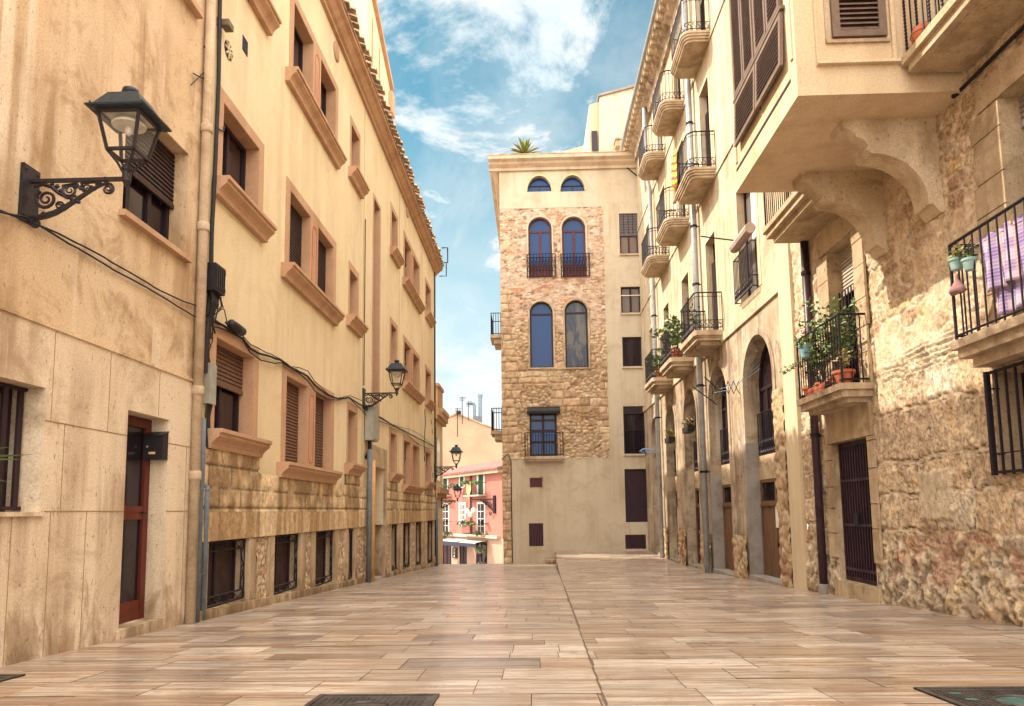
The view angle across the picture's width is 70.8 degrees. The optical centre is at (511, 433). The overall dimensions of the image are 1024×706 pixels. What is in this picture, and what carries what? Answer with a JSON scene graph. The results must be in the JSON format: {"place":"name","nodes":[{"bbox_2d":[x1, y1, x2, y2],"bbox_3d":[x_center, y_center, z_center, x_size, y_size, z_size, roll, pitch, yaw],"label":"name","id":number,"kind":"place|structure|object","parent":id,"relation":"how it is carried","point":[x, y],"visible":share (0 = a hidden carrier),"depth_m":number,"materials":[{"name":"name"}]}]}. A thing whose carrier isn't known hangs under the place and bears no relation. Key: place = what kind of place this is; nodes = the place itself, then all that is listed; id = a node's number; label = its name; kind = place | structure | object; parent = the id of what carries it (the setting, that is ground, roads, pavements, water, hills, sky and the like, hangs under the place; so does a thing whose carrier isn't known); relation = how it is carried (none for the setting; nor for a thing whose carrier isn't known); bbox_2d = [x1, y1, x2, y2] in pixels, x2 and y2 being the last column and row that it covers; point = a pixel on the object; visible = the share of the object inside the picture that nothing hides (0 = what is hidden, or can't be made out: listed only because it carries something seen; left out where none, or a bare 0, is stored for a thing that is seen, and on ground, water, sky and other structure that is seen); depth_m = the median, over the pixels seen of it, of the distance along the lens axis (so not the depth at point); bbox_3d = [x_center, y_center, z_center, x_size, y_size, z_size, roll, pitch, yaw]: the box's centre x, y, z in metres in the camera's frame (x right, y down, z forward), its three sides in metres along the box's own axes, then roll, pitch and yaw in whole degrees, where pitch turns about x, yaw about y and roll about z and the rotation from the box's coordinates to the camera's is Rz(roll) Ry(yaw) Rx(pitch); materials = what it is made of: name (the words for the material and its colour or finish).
{"place":"outdoors","nodes":[
{"label":"outdoors","id":0,"kind":"place"},
{"bbox_2d":[0,551,1023,705],"bbox_3d":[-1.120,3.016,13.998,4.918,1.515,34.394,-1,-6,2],"label":"paving","id":1,"kind":"structure","parent":0,"point":[484,659],"depth_m":5.80,"materials":[{"name":"stone"}]},
{"bbox_2d":[0,0,205,666],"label":"stucco house","id":2,"kind":"structure","parent":1,"relation":"on","point":[96,369],"depth_m":6.59,"materials":[{"name":"beige paint"}]},
{"bbox_2d":[0,382,27,511],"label":"window","id":3,"kind":"structure","parent":2,"relation":"in","point":[6,390],"depth_m":5.77,"materials":[{"name":"black glass"}]},
{"bbox_2d":[18,86,171,227],"bbox_3d":[-3.357,-2.217,5.769,1.036,1.164,0.444,-1,-6,2],"label":"street lamp","id":4,"kind":"object","parent":2,"relation":"attached to","point":[128,110],"visible":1,"depth_m":5.73,"materials":[{"name":"metal"}]},
{"bbox_2d":[0,211,195,317],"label":"cable","id":5,"kind":"object","parent":2,"relation":"attached to","point":[70,244],"visible":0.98,"depth_m":6.64,"materials":[{"name":"black rubber"}]},
{"bbox_2d":[0,209,195,305],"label":"cable","id":6,"kind":"object","parent":2,"relation":"attached to","point":[64,236],"visible":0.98,"depth_m":6.65,"materials":[{"name":"black rubber"}]},
{"bbox_2d":[119,415,151,623],"bbox_3d":[-3.948,0.865,7.399,0.137,2.116,0.790,-1,-6,2],"label":"door","id":7,"kind":"structure","parent":2,"relation":"in","point":[137,475],"depth_m":7.58,"materials":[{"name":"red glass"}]},
{"bbox_2d":[122,133,175,239],"bbox_3d":[-4.030,-2.740,7.797,0.115,1.250,1.280,-1,-6,2],"label":"window","id":8,"kind":"structure","parent":2,"relation":"in","point":[149,195],"depth_m":8.00,"materials":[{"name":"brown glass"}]},
{"bbox_2d":[142,431,169,459],"bbox_3d":[-3.860,0.124,7.800,0.234,0.311,0.128,-1,-6,2],"label":"mailbox","id":9,"kind":"object","parent":2,"relation":"attached to","point":[155,446],"visible":1,"depth_m":7.75,"materials":[{"name":"black plastic"}]},
{"bbox_2d":[184,0,215,624],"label":"drainpipe","id":10,"kind":"object","parent":2,"relation":"attached to","point":[203,230],"visible":1,"depth_m":8.53,"materials":[{"name":"beige metal"}]},
{"bbox_2d":[200,0,443,620],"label":"apartment building","id":11,"kind":"structure","parent":1,"relation":"on","point":[314,170],"depth_m":13.18,"materials":[{"name":"paint"}]},
{"bbox_2d":[195,418,205,622],"bbox_3d":[-3.698,1.004,8.514,0.101,2.393,0.100,2,-7,-21],"label":"conduit","id":12,"kind":"object","parent":11,"relation":"attached to","point":[202,489],"visible":0.59,"depth_m":8.49,"materials":[{"name":"grey metal"}]},
{"bbox_2d":[200,485,209,620],"bbox_3d":[-3.686,1.423,8.637,0.094,1.602,0.092,-3,-7,24],"label":"conduit","id":13,"kind":"object","parent":11,"relation":"attached to","point":[204,573],"visible":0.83,"depth_m":8.61,"materials":[{"name":"grey metal"}]},
{"bbox_2d":[203,363,216,404],"bbox_3d":[-3.721,-0.612,8.873,0.075,0.500,0.190,-1,-6,2],"label":"junction box","id":14,"kind":"object","parent":11,"relation":"attached to","point":[210,383],"visible":0.86,"depth_m":8.80,"materials":[{"name":"grey plastic"}]},
{"bbox_2d":[204,0,221,372],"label":"conduit","id":15,"kind":"object","parent":11,"relation":"attached to","point":[215,162],"visible":0.88,"depth_m":9.10,"materials":[{"name":"black metal"}]},
{"bbox_2d":[206,262,225,295],"bbox_3d":[-3.675,-1.894,9.036,0.189,0.343,0.545,-1,-6,2],"label":"distribution box","id":16,"kind":"object","parent":11,"relation":"attached to","point":[216,278],"visible":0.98,"depth_m":8.78,"materials":[{"name":"black plastic"}]},
{"bbox_2d":[205,291,228,448],"bbox_3d":[-3.687,-0.769,8.984,0.114,1.936,0.602,-1,-6,2],"label":"cable tangle","id":17,"kind":"object","parent":16,"relation":"hanging from","point":[216,298],"visible":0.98,"depth_m":8.87,"materials":[{"name":"black rubber"}]},
{"bbox_2d":[216,16,233,32],"bbox_3d":[-3.748,-5.337,9.405,0.150,0.110,0.190,-1,-6,2],"label":"wall sensor","id":18,"kind":"object","parent":11,"relation":"attached to","point":[227,26],"depth_m":9.38,"materials":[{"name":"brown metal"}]},
{"bbox_2d":[207,538,245,608],"bbox_3d":[-3.829,1.798,9.394,0.205,0.829,1.270,-1,-6,2],"label":"basement window","id":19,"kind":"structure","parent":11,"relation":"in","point":[222,553],"depth_m":9.64,"materials":[{"name":"metal"}]},
{"bbox_2d":[214,345,243,431],"bbox_3d":[-3.932,-0.570,9.715,0.115,1.188,1.228,-1,-6,2],"label":"window","id":20,"kind":"structure","parent":11,"relation":"in","point":[229,387],"depth_m":9.94,"materials":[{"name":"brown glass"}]},
{"bbox_2d":[222,123,245,190],"bbox_3d":[-4.000,-3.741,10.055,0.060,1.108,1.228,-1,-6,2],"label":"window","id":21,"kind":"structure","parent":11,"relation":"in","point":[234,153],"depth_m":10.34,"materials":[{"name":"brown glass"}]},
{"bbox_2d":[227,319,246,335],"bbox_3d":[-3.665,-1.408,9.625,0.132,0.133,0.519,-1,-6,2],"label":"cable splice","id":22,"kind":"object","parent":11,"relation":"attached to","point":[236,327],"visible":0.97,"depth_m":9.50,"materials":[{"name":"black plastic"}]},
{"bbox_2d":[274,533,297,594],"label":"basement window","id":23,"kind":"structure","parent":11,"relation":"in","point":[281,565],"depth_m":11.97,"materials":[{"name":"metal"}]},
{"bbox_2d":[285,382,298,462],"bbox_3d":[-3.855,-0.177,12.232,0.115,1.435,1.078,-1,-6,2],"label":"window shutter","id":24,"kind":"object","parent":11,"relation":"in","point":[292,398],"depth_m":12.45,"materials":[{"name":"brown wood"}]},
{"bbox_2d":[289,205,301,267],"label":"window","id":25,"kind":"structure","parent":11,"relation":"in","point":[295,219],"depth_m":12.79,"materials":[{"name":"brown wood"}]},
{"bbox_2d":[293,26,302,73],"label":"window","id":26,"kind":"structure","parent":11,"relation":"in","point":[298,44],"depth_m":13.32,"materials":[{"name":"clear glass"}]},
{"bbox_2d":[205,320,430,448],"bbox_3d":[-3.431,-0.308,18.711,0.018,0.323,20.259,-1,-6,2],"label":"cable","id":27,"kind":"object","parent":11,"relation":"attached to","point":[301,375],"visible":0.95,"depth_m":11.97,"materials":[{"name":"black rubber"}]},
{"bbox_2d":[206,311,431,444],"bbox_3d":[-3.423,-0.466,18.671,0.014,0.419,20.198,-1,-6,2],"label":"cable","id":28,"kind":"object","parent":11,"relation":"attached to","point":[301,368],"visible":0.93,"depth_m":12.02,"materials":[{"name":"black rubber"}]},
{"bbox_2d":[315,397,323,467],"bbox_3d":[-3.810,-0.013,13.772,0.115,1.435,1.038,-1,-6,2],"label":"window shutter","id":29,"kind":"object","parent":11,"relation":"in","point":[319,410],"depth_m":14.03,"materials":[{"name":"brown wood"}]},
{"bbox_2d":[206,314,433,446],"bbox_3d":[-3.442,-0.406,18.779,0.033,0.356,20.319,-1,-6,2],"label":"cable","id":30,"kind":"object","parent":11,"relation":"attached to","point":[272,357],"visible":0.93,"depth_m":12.39,"materials":[{"name":"black rubber"}]},
{"bbox_2d":[318,239,325,292],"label":"window","id":31,"kind":"structure","parent":11,"relation":"in","point":[321,248],"depth_m":14.38,"materials":[{"name":"brown glass"}]},
{"bbox_2d":[321,81,325,116],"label":"window","id":32,"kind":"structure","parent":11,"relation":"in","point":[323,91],"depth_m":14.95,"materials":[{"name":"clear glass"}]},
{"bbox_2d":[315,530,332,586],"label":"basement window","id":33,"kind":"structure","parent":11,"relation":"in","point":[321,536],"depth_m":14.15,"materials":[{"name":"metal"}]},
{"bbox_2d":[363,219,365,385],"bbox_3d":[-3.538,-3.183,17.296,0.023,4.100,0.022,-1,-6,2],"label":"cable","id":34,"kind":"object","parent":11,"relation":"attached to","point":[364,299],"visible":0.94,"depth_m":17.30,"materials":[{"name":"black rubber"}]},
{"bbox_2d":[366,449,371,582],"bbox_3d":[-3.367,1.919,16.979,0.114,3.117,0.120,-1,-6,2],"label":"drainpipe","id":35,"kind":"object","parent":11,"relation":"attached to","point":[369,519],"visible":1,"depth_m":16.93,"materials":[{"name":"grey metal"}]},
{"bbox_2d":[365,405,378,458],"bbox_3d":[-3.396,-0.016,17.418,0.226,1.295,0.580,-1,-6,2],"label":"electric cabinet","id":36,"kind":"object","parent":11,"relation":"attached to","point":[372,424],"visible":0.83,"depth_m":17.18,"materials":[{"name":"grey metal"}]},
{"bbox_2d":[371,460,375,581],"bbox_3d":[-3.357,2.077,17.264,0.143,2.890,0.150,-1,-6,2],"label":"drainpipe","id":37,"kind":"object","parent":11,"relation":"attached to","point":[373,524],"visible":0.52,"depth_m":17.21,"materials":[{"name":"metal"}]},
{"bbox_2d":[362,360,407,409],"bbox_3d":[-3.023,-1.164,17.136,1.036,1.212,0.472,-1,-6,2],"label":"street lamp","id":38,"kind":"object","parent":11,"relation":"attached to","point":[396,368],"visible":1,"depth_m":17.09,"materials":[{"name":"metal"}]},
{"bbox_2d":[403,523,409,568],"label":"basement window","id":39,"kind":"structure","parent":11,"relation":"in","point":[404,524],"depth_m":23.21,"materials":[{"name":"metal"}]},
{"bbox_2d":[434,272,435,498],"bbox_3d":[-3.168,-2.122,29.598,0.052,9.600,0.060,-1,-6,2],"label":"drainpipe","id":40,"kind":"object","parent":11,"relation":"attached to","point":[434,388],"visible":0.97,"depth_m":29.56,"materials":[{"name":"grey metal"}]},
{"bbox_2d":[436,445,462,477],"bbox_3d":[-2.584,1.119,29.336,1.160,1.358,0.529,-1,-6,2],"label":"street lamp","id":41,"kind":"object","parent":11,"relation":"attached to","point":[456,450],"visible":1,"depth_m":29.28,"materials":[{"name":"metal"}]},
{"bbox_2d":[304,693,439,705],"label":"manhole cover","id":42,"kind":"object","parent":1,"relation":"on","point":[416,699],"visible":1,"depth_m":4.03,"materials":[{"name":"metal"}]},
{"bbox_2d":[619,0,808,589],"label":"arcade house","id":43,"kind":"structure","parent":1,"relation":"on","point":[754,460],"depth_m":19.09,"materials":[{"name":"beige paint"}]},
{"bbox_2d":[642,107,664,557],"bbox_3d":[5.397,-4.111,27.343,0.351,17.441,0.202,-1,-6,2],"label":"drainpipe","id":44,"kind":"object","parent":43,"relation":"attached to","point":[656,397],"visible":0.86,"depth_m":26.99,"materials":[{"name":"metal"}]},
{"bbox_2d":[651,314,679,357],"bbox_3d":[4.900,-2.938,22.928,0.920,1.659,0.808,-1,-6,2],"label":"potted plant","id":45,"kind":"object","parent":43,"relation":"on","point":[675,320],"visible":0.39,"depth_m":22.79,"materials":[{"name":"green plant"}]},
{"bbox_2d":[671,148,676,190],"bbox_3d":[4.501,-7.311,19.989,0.093,1.036,0.550,-1,-6,2],"label":"hanging cloth","id":46,"kind":"object","parent":43,"relation":"hanging from","point":[673,173],"visible":1,"depth_m":19.95,"materials":[{"name":"yellow fabric"}]},
{"bbox_2d":[664,323,683,356],"bbox_3d":[4.920,-2.816,21.707,0.637,1.155,0.690,-1,-6,2],"label":"potted plant","id":47,"kind":"object","parent":43,"relation":"on","point":[675,338],"visible":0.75,"depth_m":21.61,"materials":[{"name":"green plant"}]},
{"bbox_2d":[682,416,695,433],"bbox_3d":[5.327,-0.294,21.712,0.496,0.516,0.800,-1,-6,2],"label":"potted plant","id":48,"kind":"object","parent":43,"relation":"on","point":[689,428],"visible":1,"depth_m":21.61,"materials":[{"name":"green plant"}]},
{"bbox_2d":[682,0,710,572],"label":"drainpipe","id":49,"kind":"object","parent":43,"relation":"attached to","point":[696,284],"visible":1,"depth_m":20.06,"materials":[{"name":"metal"}]},
{"bbox_2d":[695,506,700,562],"bbox_3d":[5.807,3.098,21.682,0.120,1.851,1.760,-1,-6,2],"label":"door","id":50,"kind":"structure","parent":43,"relation":"in","point":[697,507],"depth_m":22.43,"materials":[{"name":"paint"}]},
{"bbox_2d":[705,94,710,165],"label":"french window","id":51,"kind":"structure","parent":43,"relation":"in","point":[707,123],"depth_m":19.90,"materials":[{"name":"brown glass"}]},
{"bbox_2d":[712,242,717,329],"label":"french window","id":52,"kind":"structure","parent":43,"relation":"in","point":[714,282],"depth_m":19.44,"materials":[{"name":"brown glass"}]},
{"bbox_2d":[720,379,729,464],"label":"arched window","id":53,"kind":"structure","parent":43,"relation":"in","point":[725,446],"depth_m":19.38,"materials":[{"name":"black glass"}]},
{"bbox_2d":[722,505,733,570],"bbox_3d":[5.709,2.700,18.377,0.120,1.761,1.900,-1,-6,2],"label":"door","id":54,"kind":"structure","parent":43,"relation":"in","point":[727,509],"depth_m":18.98,"materials":[{"name":"brown wood"}]},
{"bbox_2d":[701,193,758,303],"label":"window","id":55,"kind":"structure","parent":43,"relation":"in","point":[747,235],"depth_m":16.04,"materials":[{"name":"brown glass"}]},
{"bbox_2d":[711,355,759,395],"bbox_3d":[4.957,-1.252,15.811,0.640,0.500,2.059,-1,-6,2],"label":"drying rack","id":56,"kind":"object","parent":43,"relation":"attached to","point":[731,383],"visible":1,"depth_m":16.80,"materials":[{"name":"metal"}]},
{"bbox_2d":[757,343,774,455],"bbox_3d":[5.598,-0.858,15.420,0.144,2.547,1.994,-1,-6,2],"label":"arched window","id":57,"kind":"structure","parent":43,"relation":"in","point":[766,417],"depth_m":15.98,"materials":[{"name":"black glass"}]},
{"bbox_2d":[760,504,781,577],"bbox_3d":[5.610,2.285,15.084,0.120,1.634,2.000,-1,-6,2],"label":"door","id":58,"kind":"structure","parent":43,"relation":"in","point":[770,534],"depth_m":15.62,"materials":[{"name":"brown wood"}]},
{"bbox_2d":[727,0,1023,627],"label":"stone house","id":59,"kind":"structure","parent":1,"relation":"on","point":[878,147],"depth_m":8.52,"materials":[{"name":"stone"}]},
{"bbox_2d":[794,330,814,358],"bbox_3d":[4.592,-1.405,11.280,0.316,0.440,0.342,-5,-7,32],"label":"hanging pot","id":60,"kind":"object","parent":59,"relation":"hanging from","point":[802,348],"visible":0.84,"depth_m":11.21,"materials":[{"name":"blue ceramic"}]},
{"bbox_2d":[800,240,827,583],"bbox_3d":[5.105,-0.351,12.131,0.202,5.988,0.157,-1,-6,2],"label":"drainpipe","id":61,"kind":"object","parent":59,"relation":"attached to","point":[815,434],"visible":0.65,"depth_m":12.01,"materials":[{"name":"metal"}]},
{"bbox_2d":[807,376,830,395],"bbox_3d":[4.765,-0.769,11.159,0.205,0.295,0.720,-1,-6,2],"label":"potted plant","id":62,"kind":"object","parent":59,"relation":"on","point":[822,385],"visible":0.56,"depth_m":11.12,"materials":[{"name":"orange plant"}]},
{"bbox_2d":[798,314,841,388],"bbox_3d":[4.807,-1.226,11.133,0.606,1.196,0.745,-6,-8,40],"label":"potted plant","id":63,"kind":"object","parent":59,"relation":"on","point":[811,348],"visible":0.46,"depth_m":11.11,"materials":[{"name":"green plant"}]},
{"bbox_2d":[801,296,857,385],"bbox_3d":[4.861,-1.402,10.762,0.890,1.467,0.784,-1,-6,2],"label":"potted plant","id":64,"kind":"object","parent":59,"relation":"on","point":[845,336],"visible":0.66,"depth_m":10.72,"materials":[{"name":"green plant"}]},
{"bbox_2d":[833,348,860,383],"bbox_3d":[4.824,-0.991,10.395,0.468,0.571,0.322,2,-7,-24],"label":"potted plant","id":65,"kind":"object","parent":59,"relation":"on","point":[847,373],"visible":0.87,"depth_m":10.30,"materials":[{"name":"orange plant"}]},
{"bbox_2d":[839,244,859,381],"bbox_3d":[5.307,-1.821,11.054,0.172,2.320,0.900,-1,-6,2],"label":"french window","id":66,"kind":"structure","parent":59,"relation":"in","point":[846,261],"depth_m":11.30,"materials":[{"name":"white glass"}]},
{"bbox_2d":[838,438,876,585],"bbox_3d":[5.233,1.163,10.823,0.120,2.130,1.220,-1,-6,2],"label":"door","id":67,"kind":"structure","parent":59,"relation":"in","point":[860,565],"depth_m":10.87,"materials":[{"name":"paint"}]},
{"bbox_2d":[910,21,928,43],"bbox_3d":[4.442,-4.309,7.773,0.260,0.260,0.260,-1,-6,2],"label":"basketball","id":68,"kind":"object","parent":59,"relation":"on","point":[917,30],"visible":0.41,"depth_m":7.72,"materials":[{"name":"orange rubber"}]},
{"bbox_2d":[945,240,963,271],"bbox_3d":[4.662,-1.875,7.540,0.223,0.322,0.188,-5,-7,34],"label":"hanging pot","id":69,"kind":"object","parent":59,"relation":"hanging from","point":[955,264],"visible":0.88,"depth_m":7.51,"materials":[{"name":"teal ceramic"}]},
{"bbox_2d":[948,256,966,295],"bbox_3d":[4.681,-1.679,7.586,0.156,0.435,0.200,-1,-6,2],"label":"cloth bag","id":70,"kind":"object","parent":59,"relation":"hanging from","point":[958,287],"visible":0.96,"depth_m":7.53,"materials":[{"name":"pink fabric"}]},
{"bbox_2d":[954,239,978,271],"bbox_3d":[4.676,-1.827,7.386,0.209,0.322,0.196,-1,-6,2],"label":"hanging pot","id":71,"kind":"object","parent":59,"relation":"hanging from","point":[967,262],"visible":0.98,"depth_m":7.34,"materials":[{"name":"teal ceramic"}]},
{"bbox_2d":[983,360,1023,475],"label":"window","id":72,"kind":"structure","parent":59,"relation":"in","point":[986,375],"depth_m":7.30,"materials":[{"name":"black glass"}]},
{"bbox_3d":[4.717,-2.035,6.492,0.038,0.058,2.351,-1,-6,2],"label":"clothesline","id":73,"kind":"object","parent":59,"relation":"attached to","visible":0},
{"bbox_2d":[981,213,1023,292],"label":"hanging cloth","id":74,"kind":"object","parent":73,"relation":"hanging from","point":[1004,255],"visible":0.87,"depth_m":6.97,"materials":[{"name":"fabric"}]},
{"bbox_2d":[996,278,1023,316],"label":"hanging cloth","id":75,"kind":"object","parent":73,"relation":"hanging from","point":[1017,296],"visible":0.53,"depth_m":6.99,"materials":[{"name":"fabric"}]},
{"bbox_2d":[377,0,801,428],"label":"sky","id":76,"kind":"structure","parent":0,"point":[471,78],"materials":[{"name":"blue"}]},
{"bbox_2d":[556,551,1023,705],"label":"paving","id":77,"kind":"structure","parent":0,"point":[834,669],"depth_m":6.21,"materials":[{"name":"stone"}]},
{"bbox_2d":[913,686,1023,705],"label":"manhole cover","id":78,"kind":"object","parent":77,"relation":"on","point":[989,696],"visible":1,"depth_m":4.01,"materials":[{"name":"metal"}]},
{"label":"lower street","id":79,"kind":"structure","parent":0,"visible":0},
{"bbox_2d":[435,383,448,563],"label":"orange house","id":80,"kind":"structure","parent":79,"relation":"on","point":[442,418],"depth_m":32.99,"materials":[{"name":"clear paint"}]},
{"bbox_2d":[443,460,503,563],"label":"salmon house","id":81,"kind":"structure","parent":79,"relation":"on","point":[460,544],"depth_m":61.24,"materials":[{"name":"paint"}]},
{"bbox_2d":[443,545,450,563],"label":"shop door","id":82,"kind":"structure","parent":81,"relation":"in","point":[446,549],"depth_m":66.08,"materials":[{"name":"paint"}]},
{"bbox_2d":[459,546,466,563],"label":"shop door","id":83,"kind":"structure","parent":81,"relation":"in","point":[462,549],"depth_m":63.10,"materials":[{"name":"brown wood"}]},
{"bbox_2d":[465,495,495,517],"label":"globe lamp","id":84,"kind":"object","parent":81,"relation":"attached to","point":[469,511],"visible":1,"depth_m":59.41,"materials":[{"name":"glass"}]},
{"bbox_2d":[477,504,483,533],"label":"window","id":85,"kind":"structure","parent":81,"relation":"in","point":[480,511],"depth_m":60.27,"materials":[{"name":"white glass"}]},
{"bbox_2d":[476,542,486,563],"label":"shop door","id":86,"kind":"structure","parent":81,"relation":"in","point":[484,555],"depth_m":59.68,"materials":[{"name":"grey glass"}]},
{"bbox_2d":[488,151,648,563],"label":"tower house","id":87,"kind":"structure","parent":79,"relation":"on","point":[567,340],"depth_m":31.52,"materials":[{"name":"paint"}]},
{"bbox_2d":[510,137,538,153],"bbox_3d":[0.656,-13.317,34.496,1.634,2.207,1.782,-6,-8,42],"label":"palm plant","id":88,"kind":"object","parent":87,"relation":"on","point":[524,147],"visible":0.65,"depth_m":34.33,"materials":[{"name":"plant"}]},
{"bbox_2d":[529,477,542,488],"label":"small window","id":89,"kind":"structure","parent":87,"relation":"in","point":[534,482],"depth_m":31.00,"materials":[{"name":"wood"}]},
{"bbox_2d":[527,178,550,191],"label":"window","id":90,"kind":"structure","parent":87,"relation":"in","point":[537,185],"depth_m":32.58,"materials":[{"name":"blue glass"}]},
{"bbox_2d":[527,219,555,277],"bbox_3d":[1.292,-8.295,32.084,1.290,2.770,0.305,-1,-6,2],"label":"window","id":91,"kind":"structure","parent":87,"relation":"in","point":[541,261],"depth_m":32.20,"materials":[{"name":"blue glass"}]},
{"bbox_2d":[530,302,553,367],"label":"window","id":92,"kind":"structure","parent":87,"relation":"in","point":[541,314],"depth_m":31.76,"materials":[{"name":"blue glass"}]},
{"bbox_2d":[527,407,559,455],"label":"window","id":93,"kind":"structure","parent":87,"relation":"in","point":[542,419],"depth_m":31.29,"materials":[{"name":"blue glass"}]},
{"bbox_2d":[560,178,583,191],"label":"window","id":94,"kind":"structure","parent":87,"relation":"in","point":[570,184],"depth_m":32.55,"materials":[{"name":"blue glass"}]},
{"bbox_2d":[560,218,589,276],"bbox_3d":[2.792,-8.303,32.040,1.290,2.780,0.305,-1,-6,2],"label":"window","id":95,"kind":"structure","parent":87,"relation":"in","point":[574,261],"depth_m":32.14,"materials":[{"name":"blue glass"}]},
{"bbox_2d":[565,301,588,366],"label":"window","id":96,"kind":"structure","parent":87,"relation":"in","point":[576,321],"depth_m":31.72,"materials":[{"name":"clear glass"}]},
{"bbox_2d":[563,84,634,151],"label":"rooftop house","id":97,"kind":"structure","parent":87,"relation":"on","point":[607,117],"depth_m":40.00,"materials":[{"name":"paint"}]},
{"bbox_2d":[619,214,637,253],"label":"window","id":98,"kind":"structure","parent":87,"relation":"in","point":[628,227],"depth_m":32.07,"materials":[{"name":"grey glass"}]},
{"bbox_2d":[621,287,639,312],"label":"window","id":99,"kind":"structure","parent":87,"relation":"in","point":[630,296],"depth_m":31.79,"materials":[{"name":"grey glass"}]},
{"bbox_2d":[622,337,641,365],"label":"window","id":100,"kind":"structure","parent":87,"relation":"in","point":[631,346],"depth_m":31.54,"materials":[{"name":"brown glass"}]},
{"bbox_2d":[623,406,644,453],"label":"window","id":101,"kind":"structure","parent":87,"relation":"in","point":[633,417],"depth_m":31.16,"materials":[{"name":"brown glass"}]},
{"bbox_2d":[624,469,646,521],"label":"window","id":102,"kind":"structure","parent":87,"relation":"in","point":[635,479],"depth_m":30.81,"materials":[{"name":"paint"}]},
{"label":"terrain","id":103,"kind":"structure","parent":0,"visible":0},
{"bbox_2d":[349,0,394,118],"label":"attic house","id":104,"kind":"structure","parent":103,"relation":"on","point":[370,24],"depth_m":39.11,"materials":[{"name":"beige paint"}]},
{"bbox_2d":[443,394,501,471],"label":"gable house","id":105,"kind":"structure","parent":103,"relation":"on","point":[475,441],"depth_m":78.53,"materials":[{"name":"paint"}]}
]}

